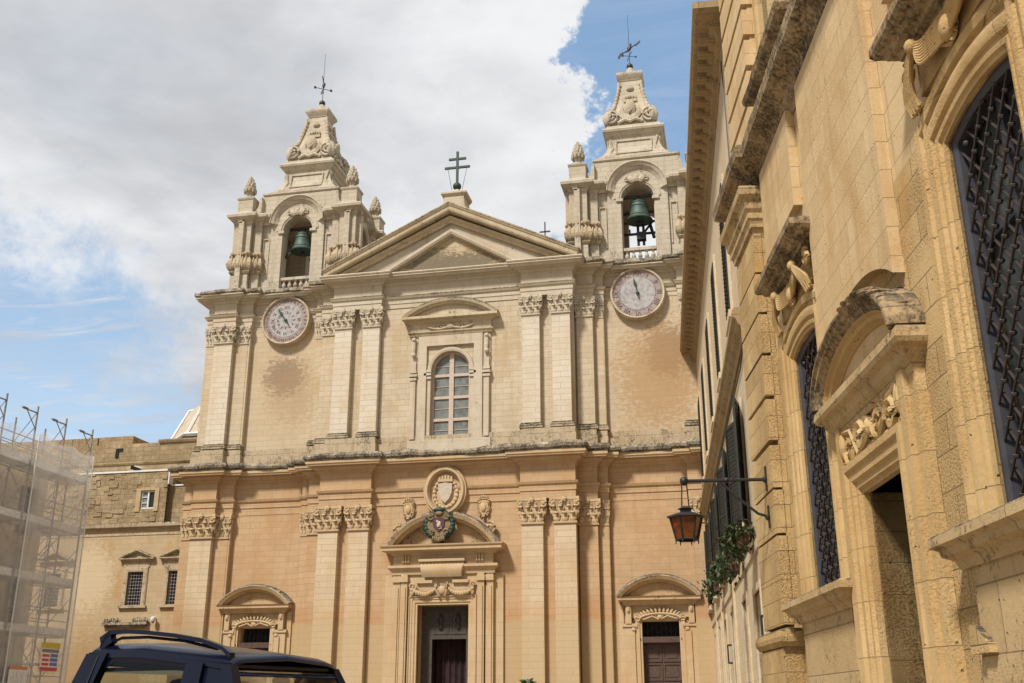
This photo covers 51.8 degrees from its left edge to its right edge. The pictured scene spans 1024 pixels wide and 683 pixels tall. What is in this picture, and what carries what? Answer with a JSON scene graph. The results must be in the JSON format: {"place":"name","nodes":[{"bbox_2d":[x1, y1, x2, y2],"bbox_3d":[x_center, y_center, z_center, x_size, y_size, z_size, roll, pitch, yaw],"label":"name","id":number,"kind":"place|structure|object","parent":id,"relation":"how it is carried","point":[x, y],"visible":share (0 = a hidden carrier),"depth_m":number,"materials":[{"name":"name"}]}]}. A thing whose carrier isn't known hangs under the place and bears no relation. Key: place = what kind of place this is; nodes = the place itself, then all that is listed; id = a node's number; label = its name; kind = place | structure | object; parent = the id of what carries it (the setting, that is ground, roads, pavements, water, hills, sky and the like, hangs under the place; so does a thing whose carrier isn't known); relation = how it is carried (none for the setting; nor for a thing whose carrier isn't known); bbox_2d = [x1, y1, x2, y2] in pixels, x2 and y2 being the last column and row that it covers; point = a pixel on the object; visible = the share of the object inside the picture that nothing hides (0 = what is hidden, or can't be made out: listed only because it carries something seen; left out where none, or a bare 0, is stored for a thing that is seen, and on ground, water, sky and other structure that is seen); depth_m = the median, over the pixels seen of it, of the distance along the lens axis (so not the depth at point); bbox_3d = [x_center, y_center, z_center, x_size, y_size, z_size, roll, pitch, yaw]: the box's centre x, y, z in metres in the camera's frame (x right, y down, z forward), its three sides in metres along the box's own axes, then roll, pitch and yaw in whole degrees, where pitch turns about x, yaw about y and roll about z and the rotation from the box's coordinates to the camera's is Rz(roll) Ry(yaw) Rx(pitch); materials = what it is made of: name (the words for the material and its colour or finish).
{"place":"outdoors","nodes":[
{"label":"outdoors","id":0,"kind":"place"},
{"bbox_2d":[0,442,54,681],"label":"building","id":1,"kind":"structure","parent":0,"point":[18,476],"depth_m":48.39,"materials":[{"name":"stone"}]},
{"bbox_2d":[0,666,7,681],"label":"window","id":2,"kind":"structure","parent":1,"relation":"in","point":[1,667],"depth_m":47.25,"materials":[{"name":"grey"}]},
{"bbox_2d":[1,579,19,622],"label":"window","id":3,"kind":"structure","parent":1,"relation":"in","point":[14,584],"depth_m":48.09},
{"bbox_2d":[15,487,33,535],"bbox_3d":[-22.903,7.929,49.248,0.050,2.200,1.300,-4,-20,11],"label":"window","id":4,"kind":"structure","parent":1,"relation":"in","point":[22,488],"depth_m":49.47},
{"bbox_2d":[5,436,196,682],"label":"building","id":5,"kind":"structure","parent":0,"point":[129,562],"depth_m":58.28,"materials":[{"name":"stone"}]},
{"bbox_2d":[35,552,73,609],"bbox_3d":[-25.376,13.260,58.410,2.179,3.146,0.560,-4,-20,11],"label":"barred window","id":6,"kind":"structure","parent":5,"relation":"in","point":[57,594],"depth_m":58.40,"materials":[{"name":"grey stone"}]},
{"bbox_2d":[130,465,141,470],"bbox_3d":[-21.318,7.199,59.805,0.626,0.432,0.308,2,-19,-5],"label":"floodlight","id":7,"kind":"object","parent":5,"relation":"on","point":[134,467],"visible":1,"depth_m":59.68,"materials":[{"name":"white metal"}]},
{"bbox_2d":[117,549,155,607],"bbox_3d":[-20.493,12.916,57.440,2.179,3.146,0.560,-4,-20,11],"label":"barred window","id":8,"kind":"structure","parent":5,"relation":"in","point":[137,560],"depth_m":57.45,"materials":[{"name":"grey stone"}]},
{"bbox_2d":[140,491,154,508],"bbox_3d":[-20.340,8.876,59.029,0.840,1.020,0.150,-4,-20,11],"label":"casement window","id":9,"kind":"structure","parent":5,"relation":"in","point":[147,501],"depth_m":59.03,"materials":[{"name":"white wood"}]},
{"bbox_2d":[158,548,179,607],"bbox_3d":[-18.125,12.749,56.970,2.179,3.146,0.560,-4,-20,11],"label":"barred window","id":10,"kind":"structure","parent":5,"relation":"in","point":[171,558],"depth_m":57.08,"materials":[{"name":"grey stone"}]},
{"bbox_2d":[171,405,199,438],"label":"chapel roof","id":11,"kind":"structure","parent":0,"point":[188,426],"depth_m":66.77,"materials":[{"name":"stone"}]},
{"bbox_2d":[0,0,708,442],"label":"sky","id":12,"kind":"structure","parent":0,"point":[131,131],"materials":[{"name":"white"}]},
{"bbox_2d":[166,15,715,682],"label":"cathedral","id":13,"kind":"structure","parent":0,"point":[454,437],"depth_m":54.32,"materials":[{"name":"stone"}]},
{"bbox_2d":[216,584,293,682],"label":"side doorway","id":14,"kind":"structure","parent":13,"relation":"in","point":[249,606],"depth_m":53.49,"materials":[{"name":"stone"}]},
{"bbox_2d":[285,226,311,258],"bbox_3d":[-12.431,-5.831,62.428,1.780,2.029,1.366,9,-21,-24],"label":"church bell","id":15,"kind":"object","parent":13,"relation":"hanging from","point":[301,246],"visible":0.97,"depth_m":62.17,"materials":[{"name":"green metal"}]},
{"bbox_2d":[401,296,498,449],"bbox_3d":[-3.231,1.626,54.920,5.247,8.270,0.925,-4,-20,11],"label":"great window","id":16,"kind":"structure","parent":13,"relation":"in","point":[452,320],"depth_m":55.06,"materials":[{"name":"stone"}]},
{"bbox_2d":[623,194,655,245],"bbox_3d":[7.062,-6.803,58.440,2.100,2.869,1.480,-4,-20,11],"label":"church bell","id":17,"kind":"object","parent":13,"relation":"hanging from","point":[638,215],"visible":0.96,"depth_m":58.34,"materials":[{"name":"green metal"}]},
{"bbox_2d":[616,573,701,682],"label":"side doorway","id":18,"kind":"structure","parent":13,"relation":"in","point":[655,597],"depth_m":49.37,"materials":[{"name":"stone"}]},
{"bbox_2d":[519,678,538,682],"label":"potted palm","id":19,"kind":"object","parent":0,"point":[527,680],"visible":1,"depth_m":45.56,"materials":[{"name":"plant"}]},
{"bbox_2d":[680,0,772,682],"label":"town house","id":20,"kind":"structure","parent":0,"point":[711,343],"depth_m":32.78,"materials":[{"name":"stone"}]},
{"bbox_2d":[695,572,723,600],"bbox_3d":[7.343,9.051,38.763,1.425,1.052,1.578,10,-22,-27],"label":"window planter","id":21,"kind":"object","parent":20,"relation":"attached to","point":[715,590],"visible":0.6,"depth_m":38.50,"materials":[{"name":"ceramic"}]},
{"bbox_2d":[703,556,731,587],"bbox_3d":[6.754,7.402,33.859,1.218,1.013,1.755,-3,-19,7],"label":"window planter","id":22,"kind":"object","parent":20,"relation":"attached to","point":[714,578],"visible":0.39,"depth_m":33.62,"materials":[{"name":"ceramic"}]},
{"bbox_2d":[710,550,745,586],"bbox_3d":[5.946,6.154,28.647,1.124,0.983,2.084,-3,-19,7],"label":"window planter","id":23,"kind":"object","parent":20,"relation":"attached to","point":[733,568],"visible":0.58,"depth_m":28.50,"materials":[{"name":"ceramic"}]},
{"bbox_2d":[715,515,754,564],"bbox_3d":[5.455,4.806,25.462,1.121,1.116,2.206,-3,-19,7],"label":"window planter","id":24,"kind":"object","parent":20,"relation":"attached to","point":[737,540],"visible":1,"depth_m":25.22,"materials":[{"name":"ceramic"}]},
{"label":"ground","id":25,"kind":"structure","parent":0,"visible":0},
{"bbox_2d":[0,393,94,682],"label":"scaffold","id":26,"kind":"object","parent":25,"relation":"on","point":[10,458],"visible":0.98,"depth_m":47.62,"materials":[{"name":"white metal"}]},
{"bbox_2d":[7,666,27,682],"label":"permit notice","id":27,"kind":"object","parent":26,"relation":"attached to","point":[17,674],"visible":1,"depth_m":44.85,"materials":[{"name":"white paper"}]},
{"bbox_2d":[39,642,60,671],"bbox_3d":[-20.627,14.081,47.039,0.019,1.220,1.300,-4,-20,11],"label":"safety notice","id":28,"kind":"object","parent":26,"relation":"attached to","point":[49,657],"visible":1,"depth_m":47.02,"materials":[{"name":"plastic"}]},
{"bbox_2d":[71,629,345,682],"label":"parked car","id":29,"kind":"object","parent":25,"relation":"on","point":[190,660],"visible":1,"depth_m":7.82,"materials":[{"name":"blue paint"}]},
{"bbox_2d":[713,0,1023,682],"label":"palazzo","id":30,"kind":"structure","parent":25,"relation":"on","point":[869,208],"depth_m":14.47,"materials":[{"name":"stone"}]},
{"bbox_2d":[667,466,770,545],"bbox_3d":[4.064,3.236,20.843,2.028,1.530,0.658,-1,-19,2],"label":"street lantern","id":31,"kind":"object","parent":30,"relation":"attached to","point":[686,523],"visible":1,"depth_m":20.71,"materials":[{"name":"black metal"}]},
{"bbox_2d":[752,0,766,53],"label":"upper window","id":32,"kind":"structure","parent":30,"relation":"in","point":[759,26],"depth_m":22.36,"materials":[{"name":"stone"}]},
{"bbox_2d":[754,216,860,682],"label":"barred window","id":33,"kind":"structure","parent":30,"relation":"in","point":[825,613],"depth_m":18.42,"materials":[{"name":"stone"}]},
{"bbox_2d":[809,286,967,682],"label":"doorway","id":34,"kind":"structure","parent":30,"relation":"in","point":[869,387],"depth_m":14.30,"materials":[{"name":"stone"}]},
{"bbox_2d":[868,0,1023,682],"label":"barred window","id":35,"kind":"structure","parent":30,"relation":"in","point":[954,45],"depth_m":11.24,"materials":[{"name":"stone"}]}
]}

